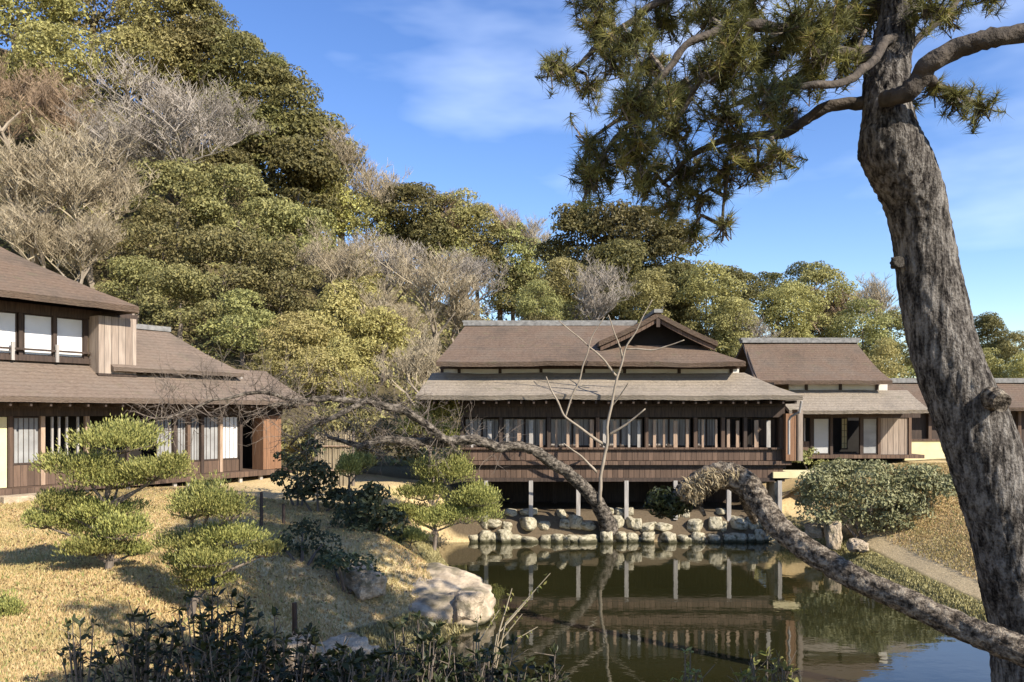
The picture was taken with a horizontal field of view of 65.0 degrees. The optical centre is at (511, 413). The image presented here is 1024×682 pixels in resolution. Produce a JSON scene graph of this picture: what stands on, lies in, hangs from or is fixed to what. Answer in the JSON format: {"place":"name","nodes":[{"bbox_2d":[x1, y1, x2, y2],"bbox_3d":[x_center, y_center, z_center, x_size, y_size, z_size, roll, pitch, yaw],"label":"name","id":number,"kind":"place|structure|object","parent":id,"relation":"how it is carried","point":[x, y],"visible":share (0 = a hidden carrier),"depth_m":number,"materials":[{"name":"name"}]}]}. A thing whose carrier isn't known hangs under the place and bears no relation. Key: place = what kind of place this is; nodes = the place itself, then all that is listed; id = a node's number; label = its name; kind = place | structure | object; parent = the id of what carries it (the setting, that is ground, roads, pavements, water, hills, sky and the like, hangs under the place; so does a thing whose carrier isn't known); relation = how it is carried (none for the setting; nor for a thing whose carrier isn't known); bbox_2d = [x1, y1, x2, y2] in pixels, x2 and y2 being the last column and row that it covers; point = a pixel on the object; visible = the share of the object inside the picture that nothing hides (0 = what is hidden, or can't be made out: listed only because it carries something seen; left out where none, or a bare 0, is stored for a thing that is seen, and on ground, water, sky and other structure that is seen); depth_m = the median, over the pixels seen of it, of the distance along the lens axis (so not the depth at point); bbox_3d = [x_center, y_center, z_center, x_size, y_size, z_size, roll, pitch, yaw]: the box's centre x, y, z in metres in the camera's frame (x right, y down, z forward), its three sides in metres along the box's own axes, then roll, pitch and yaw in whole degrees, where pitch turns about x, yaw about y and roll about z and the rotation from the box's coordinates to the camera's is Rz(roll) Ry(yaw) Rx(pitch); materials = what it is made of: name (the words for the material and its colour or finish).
{"place":"outdoors","nodes":[
{"label":"outdoors","id":0,"kind":"place"},
{"bbox_2d":[0,486,431,681],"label":"lawn grass","id":1,"kind":"structure","parent":0,"point":[27,665],"depth_m":13.03,"materials":[{"name":"plant"}]},
{"bbox_2d":[0,48,983,681],"bbox_3d":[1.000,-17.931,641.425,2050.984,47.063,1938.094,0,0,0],"label":"ground","id":2,"kind":"structure","parent":0,"point":[402,474],"depth_m":29.84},
{"bbox_2d":[0,48,61,158],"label":"bare tree","id":3,"kind":"object","parent":2,"relation":"on","point":[8,85],"visible":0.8,"depth_m":64.10,"materials":[{"name":"brown plant"}]},
{"bbox_2d":[0,183,89,267],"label":"bare tree","id":4,"kind":"object","parent":2,"relation":"on","point":[21,231],"visible":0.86,"depth_m":52.73,"materials":[{"name":"brown plant"}]},
{"bbox_2d":[0,0,92,78],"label":"evergreen tree","id":5,"kind":"object","parent":2,"relation":"on","point":[9,19],"visible":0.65,"depth_m":75.10,"materials":[{"name":"green plant"}]},
{"bbox_2d":[0,19,109,105],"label":"evergreen tree","id":6,"kind":"object","parent":2,"relation":"on","point":[28,55],"visible":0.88,"depth_m":70.64,"materials":[{"name":"green plant"}]},
{"bbox_2d":[21,59,105,165],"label":"bare tree","id":7,"kind":"object","parent":2,"relation":"on","point":[47,103],"visible":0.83,"depth_m":62.67,"materials":[{"name":"brown plant"}]},
{"bbox_2d":[0,109,141,264],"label":"bare tree","id":8,"kind":"object","parent":2,"relation":"on","point":[17,172],"visible":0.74,"depth_m":53.67,"materials":[{"name":"brown plant"}]},
{"bbox_2d":[26,205,135,283],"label":"bare tree","id":9,"kind":"object","parent":2,"relation":"on","point":[73,238],"visible":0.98,"depth_m":53.30,"materials":[{"name":"brown plant"}]},
{"bbox_2d":[56,613,110,681],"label":"leafy shrub","id":10,"kind":"object","parent":2,"relation":"on","point":[77,671],"visible":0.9,"depth_m":6.41,"materials":[{"name":"green plant"}]},
{"bbox_2d":[19,142,160,288],"bbox_3d":[-29.945,-13.617,55.271,10.159,10.997,8.666,0,0,-10],"label":"bare tree","id":11,"kind":"object","parent":2,"relation":"on","point":[123,196],"visible":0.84,"depth_m":55.22,"materials":[{"name":"brown plant"}]},
{"bbox_2d":[19,0,166,81],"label":"evergreen tree","id":12,"kind":"object","parent":2,"relation":"on","point":[95,20],"visible":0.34,"depth_m":81.50,"materials":[{"name":"green plant"}]},
{"bbox_2d":[20,407,199,570],"bbox_3d":[-6.495,1.326,12.917,2.631,2.864,1.973,0,0,31],"label":"pruned pine","id":13,"kind":"object","parent":2,"relation":"on","point":[104,520],"visible":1,"depth_m":12.72,"materials":[{"name":"plant"}]},
{"bbox_2d":[57,97,166,216],"bbox_3d":[-31.927,-19.479,63.047,7.794,8.738,8.894,0,0,10],"label":"bare tree","id":14,"kind":"object","parent":2,"relation":"on","point":[98,132],"visible":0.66,"depth_m":62.04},
{"bbox_2d":[81,24,179,110],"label":"evergreen tree","id":15,"kind":"object","parent":2,"relation":"on","point":[106,39],"visible":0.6,"depth_m":76.07,"materials":[{"name":"green plant"}]},
{"bbox_2d":[93,255,171,319],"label":"evergreen tree","id":16,"kind":"object","parent":2,"relation":"on","point":[133,268],"visible":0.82,"depth_m":53.15,"materials":[{"name":"green plant"}]},
{"bbox_2d":[85,600,190,681],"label":"leafy shrub","id":17,"kind":"object","parent":2,"relation":"on","point":[138,650],"visible":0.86,"depth_m":6.12,"materials":[{"name":"green plant"}]},
{"bbox_2d":[94,0,207,124],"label":"evergreen tree","id":18,"kind":"object","parent":2,"relation":"on","point":[151,25],"visible":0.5,"depth_m":77.58,"materials":[{"name":"green plant"}]},
{"bbox_2d":[59,45,245,222],"bbox_3d":[-28.551,-21.754,65.179,15.180,15.979,11.276,0,0,29],"label":"bare tree","id":19,"kind":"object","parent":2,"relation":"on","point":[175,119],"visible":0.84,"depth_m":63.76,"materials":[{"name":"plant"}]},
{"bbox_2d":[0,247,310,495],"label":"two storey house","id":20,"kind":"structure","parent":2,"relation":"on","point":[74,354],"depth_m":25.80,"materials":[{"name":"wood"}]},
{"bbox_2d":[103,202,211,296],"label":"evergreen tree","id":21,"kind":"object","parent":2,"relation":"on","point":[168,253],"visible":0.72,"depth_m":56.67,"materials":[{"name":"green plant"}]},
{"bbox_2d":[119,157,225,246],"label":"evergreen tree","id":22,"kind":"object","parent":2,"relation":"on","point":[171,175],"visible":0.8,"depth_m":61.41,"materials":[{"name":"green plant"}]},
{"bbox_2d":[130,263,230,340],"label":"evergreen tree","id":23,"kind":"object","parent":2,"relation":"on","point":[193,280],"visible":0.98,"depth_m":52.35,"materials":[{"name":"green plant"}]},
{"bbox_2d":[143,13,225,143],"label":"evergreen tree","id":24,"kind":"object","parent":2,"relation":"on","point":[171,24],"visible":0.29,"depth_m":77.90,"materials":[{"name":"green plant"}]},
{"bbox_2d":[156,0,243,150],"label":"evergreen tree","id":25,"kind":"object","parent":2,"relation":"on","point":[213,10],"visible":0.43,"depth_m":78.85,"materials":[{"name":"green plant"}]},
{"bbox_2d":[0,487,426,681],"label":"fallen leaves","id":26,"kind":"object","parent":2,"relation":"on","point":[143,609],"visible":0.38,"depth_m":13.22,"materials":[{"name":"brown plant"}]},
{"bbox_2d":[164,575,264,681],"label":"leafy shrub","id":27,"kind":"object","parent":2,"relation":"on","point":[231,636],"visible":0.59,"depth_m":5.97,"materials":[{"name":"green plant"}]},
{"bbox_2d":[145,469,287,619],"bbox_3d":[-4.371,2.015,11.881,1.678,2.406,1.781,0,0,34],"label":"pruned pine","id":28,"kind":"object","parent":2,"relation":"on","point":[196,558],"visible":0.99,"depth_m":11.57,"materials":[{"name":"plant"}]},
{"bbox_2d":[162,223,282,320],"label":"evergreen tree","id":29,"kind":"object","parent":2,"relation":"on","point":[223,242],"visible":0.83,"depth_m":55.99,"materials":[{"name":"green plant"}]},
{"bbox_2d":[186,144,261,209],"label":"evergreen tree","id":30,"kind":"object","parent":2,"relation":"on","point":[230,156],"visible":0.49,"depth_m":70.43,"materials":[{"name":"green plant"}]},
{"bbox_2d":[170,75,278,188],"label":"bare tree","id":31,"kind":"object","parent":2,"relation":"on","point":[218,115],"visible":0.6,"depth_m":72.07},
{"bbox_2d":[162,628,290,681],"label":"leafy shrub","id":32,"kind":"object","parent":2,"relation":"on","point":[277,672],"visible":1,"depth_m":5.38,"materials":[{"name":"green plant"}]},
{"bbox_2d":[191,24,268,134],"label":"evergreen tree","id":33,"kind":"object","parent":2,"relation":"on","point":[252,45],"visible":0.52,"depth_m":77.80,"materials":[{"name":"green plant"}]},
{"bbox_2d":[194,288,280,365],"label":"evergreen tree","id":34,"kind":"object","parent":2,"relation":"on","point":[252,320],"visible":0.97,"depth_m":51.68,"materials":[{"name":"green plant"}]},
{"bbox_2d":[184,163,294,268],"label":"evergreen tree","id":35,"kind":"object","parent":2,"relation":"on","point":[241,176],"visible":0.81,"depth_m":63.42,"materials":[{"name":"green plant"}]},
{"bbox_2d":[0,29,490,465],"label":"undergrowth","id":36,"kind":"object","parent":2,"relation":"on","point":[392,462],"visible":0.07,"depth_m":57.68,"materials":[{"name":"green plant"}]},
{"bbox_2d":[207,103,303,193],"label":"evergreen tree","id":37,"kind":"object","parent":2,"relation":"on","point":[257,157],"visible":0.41,"depth_m":76.64,"materials":[{"name":"green plant"}]},
{"bbox_2d":[220,60,323,195],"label":"evergreen tree","id":38,"kind":"object","parent":2,"relation":"on","point":[295,88],"visible":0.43,"depth_m":77.70,"materials":[{"name":"green plant"}]},
{"bbox_2d":[226,240,325,325],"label":"evergreen tree","id":39,"kind":"object","parent":2,"relation":"on","point":[301,277],"visible":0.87,"depth_m":57.44,"materials":[{"name":"green plant"}]},
{"bbox_2d":[225,605,333,681],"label":"leafy shrub","id":40,"kind":"object","parent":2,"relation":"on","point":[300,661],"visible":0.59,"depth_m":5.76,"materials":[{"name":"green plant"}]},
{"bbox_2d":[257,311,331,375],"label":"evergreen tree","id":41,"kind":"object","parent":2,"relation":"on","point":[295,323],"visible":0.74,"depth_m":50.66,"materials":[{"name":"green plant"}]},
{"bbox_2d":[248,199,341,289],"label":"evergreen tree","id":42,"kind":"object","parent":2,"relation":"on","point":[296,215],"visible":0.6,"depth_m":64.33,"materials":[{"name":"green plant"}]},
{"bbox_2d":[270,426,325,505],"bbox_3d":[-6.836,1.732,25.712,1.641,2.676,1.518,0,0,0],"label":"dark shrub","id":43,"kind":"object","parent":2,"relation":"on","point":[278,473],"visible":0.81,"depth_m":25.59,"materials":[{"name":"green plant"}]},
{"bbox_2d":[245,132,360,236],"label":"evergreen tree","id":44,"kind":"object","parent":2,"relation":"on","point":[304,159],"visible":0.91,"depth_m":74.20,"materials":[{"name":"green plant"}]},
{"bbox_2d":[272,516,341,565],"bbox_3d":[-4.517,2.835,17.720,1.547,1.133,1.133,0,0,-24],"label":"dark shrub","id":45,"kind":"object","parent":2,"relation":"on","point":[303,548],"visible":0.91,"depth_m":17.65,"materials":[{"name":"green plant"}]},
{"bbox_2d":[281,345,345,407],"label":"evergreen tree","id":46,"kind":"object","parent":2,"relation":"on","point":[320,359],"visible":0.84,"depth_m":48.09,"materials":[{"name":"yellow plant"}]},
{"bbox_2d":[271,99,366,236],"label":"evergreen tree","id":47,"kind":"object","parent":2,"relation":"on","point":[313,120],"visible":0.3,"depth_m":77.86,"materials":[{"name":"green plant"}]},
{"bbox_2d":[281,459,358,511],"bbox_3d":[-5.835,2.209,24.236,2.117,1.770,2.245,0,0,20],"label":"dark shrub","id":48,"kind":"object","parent":2,"relation":"on","point":[304,489],"visible":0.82,"depth_m":23.69,"materials":[{"name":"green plant"}]},
{"bbox_2d":[290,217,384,330],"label":"bare tree","id":49,"kind":"object","parent":2,"relation":"on","point":[331,268],"visible":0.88,"depth_m":60.01,"materials":[{"name":"grey plant"}]},
{"bbox_2d":[296,279,380,367],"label":"evergreen tree","id":50,"kind":"object","parent":2,"relation":"on","point":[345,303],"visible":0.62,"depth_m":53.59,"materials":[{"name":"green plant"}]},
{"bbox_2d":[309,335,379,408],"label":"evergreen tree","id":51,"kind":"object","parent":2,"relation":"on","point":[341,353],"visible":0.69,"depth_m":49.07,"materials":[{"name":"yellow plant"}]},
{"bbox_2d":[312,547,384,593],"bbox_3d":[-3.633,3.360,17.162,1.764,1.110,1.711,0,0,0],"label":"dark shrub","id":52,"kind":"object","parent":2,"relation":"on","point":[335,560],"visible":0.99,"depth_m":16.97,"materials":[{"name":"green plant"}]},
{"bbox_2d":[281,404,427,474],"bbox_3d":[-7.192,1.091,34.963,7.279,3.206,4.638,0,0,0],"label":"shrub","id":53,"kind":"object","parent":2,"relation":"on","point":[343,427],"visible":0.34,"depth_m":34.09,"materials":[{"name":"green plant"}]},
{"bbox_2d":[343,562,386,600],"bbox_3d":[-3.262,3.633,17.501,0.784,0.628,0.944,-2,5,-43],"label":"boulder","id":54,"kind":"object","parent":2,"relation":"on","point":[362,585],"visible":0.81,"depth_m":17.16,"materials":[{"name":"grey stone"}]},
{"bbox_2d":[326,480,409,543],"bbox_3d":[-3.712,2.661,21.060,2.208,1.980,2.256,0,0,21],"label":"dark shrub","id":55,"kind":"object","parent":2,"relation":"on","point":[370,503],"visible":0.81,"depth_m":20.55,"materials":[{"name":"green plant"}]},
{"bbox_2d":[119,337,617,535],"bbox_3d":[-3.314,1.114,25.538,16.705,6.848,3.500,0,0,-31],"label":"reclining plum","id":56,"kind":"object","parent":2,"relation":"on","point":[586,490],"visible":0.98,"depth_m":24.67,"materials":[{"name":"grey plant"}]},
{"bbox_2d":[335,190,407,244],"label":"evergreen tree","id":57,"kind":"object","parent":2,"relation":"on","point":[365,218],"visible":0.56,"depth_m":78.83,"materials":[{"name":"green plant"}]},
{"bbox_2d":[296,637,452,681],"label":"leafy shrub","id":58,"kind":"object","parent":2,"relation":"on","point":[350,664],"visible":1,"depth_m":5.24,"materials":[{"name":"green plant"}]},
{"bbox_2d":[343,152,411,250],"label":"bare tree","id":59,"kind":"object","parent":2,"relation":"on","point":[377,188],"visible":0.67,"depth_m":79.58,"materials":[{"name":"grey plant"}]},
{"bbox_2d":[326,234,436,301],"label":"bare tree","id":60,"kind":"object","parent":2,"relation":"on","point":[385,270],"visible":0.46,"depth_m":63.01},
{"bbox_2d":[346,305,421,383],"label":"evergreen tree","id":61,"kind":"object","parent":2,"relation":"on","point":[364,322],"visible":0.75,"depth_m":54.54,"materials":[{"name":"green plant"}]},
{"bbox_2d":[352,277,438,373],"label":"bare tree","id":62,"kind":"object","parent":2,"relation":"on","point":[403,311],"visible":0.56,"depth_m":55.95,"materials":[{"name":"grey plant"}]},
{"bbox_2d":[371,326,445,406],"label":"bare tree","id":63,"kind":"object","parent":2,"relation":"on","point":[416,361],"visible":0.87,"depth_m":48.07,"materials":[{"name":"grey plant"}]},
{"bbox_2d":[370,181,447,287],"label":"evergreen tree","id":64,"kind":"object","parent":2,"relation":"on","point":[408,192],"visible":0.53,"depth_m":78.55,"materials":[{"name":"green plant"}]},
{"bbox_2d":[347,537,494,655],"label":"shore grass","id":65,"kind":"structure","parent":2,"relation":"on","point":[427,552],"depth_m":16.75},
{"bbox_2d":[362,227,487,361],"bbox_3d":[-5.864,-8.338,59.939,8.042,9.965,9.427,0,0,13],"label":"bare tree","id":66,"kind":"object","parent":2,"relation":"on","point":[436,278],"visible":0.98,"depth_m":59.54,"materials":[{"name":"grey plant"}]},
{"bbox_2d":[374,610,478,681],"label":"leafy shrub","id":67,"kind":"object","parent":2,"relation":"on","point":[430,654],"visible":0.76,"depth_m":5.80,"materials":[{"name":"green plant"}]},
{"bbox_2d":[395,209,459,292],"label":"evergreen tree","id":68,"kind":"object","parent":2,"relation":"on","point":[429,240],"visible":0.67,"depth_m":77.88,"materials":[{"name":"green plant"}]},
{"bbox_2d":[393,395,466,503],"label":"tree","id":69,"kind":"object","parent":2,"relation":"on","point":[446,429],"visible":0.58,"depth_m":30.20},
{"bbox_2d":[388,445,508,550],"bbox_3d":[-2.073,2.873,27.062,4.273,3.937,3.166,0,0,26],"label":"pruned pine","id":70,"kind":"object","parent":2,"relation":"on","point":[475,500],"visible":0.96,"depth_m":26.80,"materials":[{"name":"plant"}]},
{"bbox_2d":[408,562,495,627],"bbox_3d":[-2.354,4.243,18.962,4.183,1.062,3.096,4,7,18],"label":"boulder","id":71,"kind":"object","parent":2,"relation":"on","point":[433,599],"visible":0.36,"depth_m":18.43,"materials":[{"name":"grey stone"}]},
{"bbox_2d":[419,187,487,304],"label":"evergreen tree","id":72,"kind":"object","parent":2,"relation":"on","point":[456,210],"visible":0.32,"depth_m":78.47,"materials":[{"name":"green plant"}]},
{"bbox_2d":[425,277,490,342],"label":"bare tree","id":73,"kind":"object","parent":2,"relation":"on","point":[461,313],"visible":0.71,"depth_m":60.81,"materials":[{"name":"grey plant"}]},
{"bbox_2d":[434,245,513,309],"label":"bare tree","id":74,"kind":"object","parent":2,"relation":"on","point":[484,271],"visible":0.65,"depth_m":71.04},
{"bbox_2d":[447,201,520,316],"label":"evergreen tree","id":75,"kind":"object","parent":2,"relation":"on","point":[479,246],"visible":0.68,"depth_m":78.41,"materials":[{"name":"green plant"}]},
{"bbox_2d":[450,632,537,681],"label":"leafy shrub","id":76,"kind":"object","parent":2,"relation":"on","point":[479,676],"visible":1,"depth_m":5.82,"materials":[{"name":"green plant"}]},
{"bbox_2d":[476,221,545,319],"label":"evergreen tree","id":77,"kind":"object","parent":2,"relation":"on","point":[512,260],"visible":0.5,"depth_m":78.24,"materials":[{"name":"green plant"}]},
{"bbox_2d":[510,279,564,319],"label":"evergreen tree","id":78,"kind":"object","parent":2,"relation":"on","point":[528,302],"visible":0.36,"depth_m":49.59,"materials":[{"name":"green plant"}]},
{"bbox_2d":[525,256,591,319],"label":"evergreen tree","id":79,"kind":"object","parent":2,"relation":"on","point":[563,289],"visible":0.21,"depth_m":53.32,"materials":[{"name":"green plant"}]},
{"bbox_2d":[529,200,615,319],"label":"evergreen tree","id":80,"kind":"object","parent":2,"relation":"on","point":[567,221],"visible":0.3,"depth_m":61.14,"materials":[{"name":"green plant"}]},
{"bbox_2d":[561,251,639,319],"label":"bare tree","id":81,"kind":"object","parent":2,"relation":"on","point":[608,302],"visible":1,"depth_m":51.04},
{"bbox_2d":[416,309,802,520],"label":"garden hall","id":82,"kind":"structure","parent":2,"relation":"on","point":[697,399],"depth_m":30.12,"materials":[{"name":"wood"}]},
{"bbox_2d":[571,238,648,321],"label":"evergreen tree","id":83,"kind":"object","parent":2,"relation":"on","point":[613,254],"visible":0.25,"depth_m":54.70,"materials":[{"name":"green plant"}]},
{"bbox_2d":[546,300,683,502],"bbox_3d":[3.616,-0.407,28.477,4.869,7.183,0.598,0,0,0],"label":"bare sapling","id":84,"kind":"object","parent":2,"relation":"on","point":[606,444],"visible":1,"depth_m":28.48,"materials":[{"name":"grey plant"}]},
{"bbox_2d":[586,199,671,317],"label":"evergreen tree","id":85,"kind":"object","parent":2,"relation":"on","point":[627,222],"visible":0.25,"depth_m":58.39,"materials":[{"name":"green plant"}]},
{"bbox_2d":[619,266,678,322],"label":"evergreen tree","id":86,"kind":"object","parent":2,"relation":"on","point":[662,291],"visible":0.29,"depth_m":51.29,"materials":[{"name":"green plant"}]},
{"bbox_2d":[632,217,709,334],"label":"evergreen tree","id":87,"kind":"object","parent":2,"relation":"on","point":[674,237],"visible":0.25,"depth_m":56.85,"materials":[{"name":"green plant"}]},
{"bbox_2d":[652,261,712,331],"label":"evergreen tree","id":88,"kind":"object","parent":2,"relation":"on","point":[673,270],"visible":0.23,"depth_m":53.79,"materials":[{"name":"green plant"}]},
{"bbox_2d":[670,260,748,354],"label":"evergreen tree","id":89,"kind":"object","parent":2,"relation":"on","point":[700,277],"visible":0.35,"depth_m":51.25,"materials":[{"name":"green plant"}]},
{"bbox_2d":[704,296,759,357],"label":"evergreen tree","id":90,"kind":"object","parent":2,"relation":"on","point":[735,304],"visible":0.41,"depth_m":49.35,"materials":[{"name":"green plant"}]},
{"bbox_2d":[534,0,1023,681],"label":"pine tree","id":91,"kind":"object","parent":2,"relation":"on","point":[968,400],"visible":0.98,"depth_m":4.37,"materials":[{"name":"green plant"}]},
{"bbox_2d":[746,283,811,389],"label":"evergreen tree","id":92,"kind":"object","parent":2,"relation":"on","point":[774,309],"visible":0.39,"depth_m":52.37,"materials":[{"name":"green plant"}]},
{"bbox_2d":[758,279,829,389],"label":"evergreen tree","id":93,"kind":"object","parent":2,"relation":"on","point":[815,307],"visible":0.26,"depth_m":53.05,"materials":[{"name":"green plant"}]},
{"bbox_2d":[793,262,860,341],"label":"evergreen tree","id":94,"kind":"object","parent":2,"relation":"on","point":[822,275],"visible":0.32,"depth_m":56.08,"materials":[{"name":"green plant"}]},
{"bbox_2d":[643,461,1023,666],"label":"leaning pine","id":95,"kind":"object","parent":2,"relation":"on","point":[757,502],"visible":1,"depth_m":4.20,"materials":[{"name":"brown plant"}]},
{"bbox_2d":[822,298,904,377],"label":"evergreen tree","id":96,"kind":"object","parent":2,"relation":"on","point":[867,333],"visible":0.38,"depth_m":52.57,"materials":[{"name":"green plant"}]},
{"bbox_2d":[793,457,957,538],"bbox_3d":[12.118,2.849,26.760,5.529,2.738,3.486,0,0,0],"label":"round shrub","id":97,"kind":"object","parent":2,"relation":"on","point":[832,476],"visible":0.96,"depth_m":26.59,"materials":[{"name":"green plant"}]},
{"bbox_2d":[789,520,985,620],"bbox_3d":[10.631,4.249,20.993,1.724,1.032,18.033,0,0,0],"label":"bank moss","id":98,"kind":"object","parent":2,"relation":"on","point":[942,591],"visible":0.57,"depth_m":21.85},
{"bbox_2d":[887,378,1023,446],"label":"storehouse","id":99,"kind":"structure","parent":2,"relation":"on","point":[923,426],"depth_m":39.20,"materials":[{"name":"brown wood"}]},
{"bbox_2d":[0,0,1023,377],"label":"sky","id":100,"kind":"structure","parent":0,"point":[449,91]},
{"bbox_2d":[394,542,990,681],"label":"pond water","id":101,"kind":"structure","parent":0,"point":[622,612],"depth_m":18.34,"materials":[{"name":"liquid"}]},
{"bbox_2d":[735,338,928,457],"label":"garden house","id":102,"kind":"structure","parent":0,"point":[853,406],"depth_m":34.85,"materials":[{"name":"brown wood"}]},
{"bbox_2d":[790,462,976,576],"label":"bank grass","id":103,"kind":"structure","parent":0,"point":[953,541],"depth_m":25.46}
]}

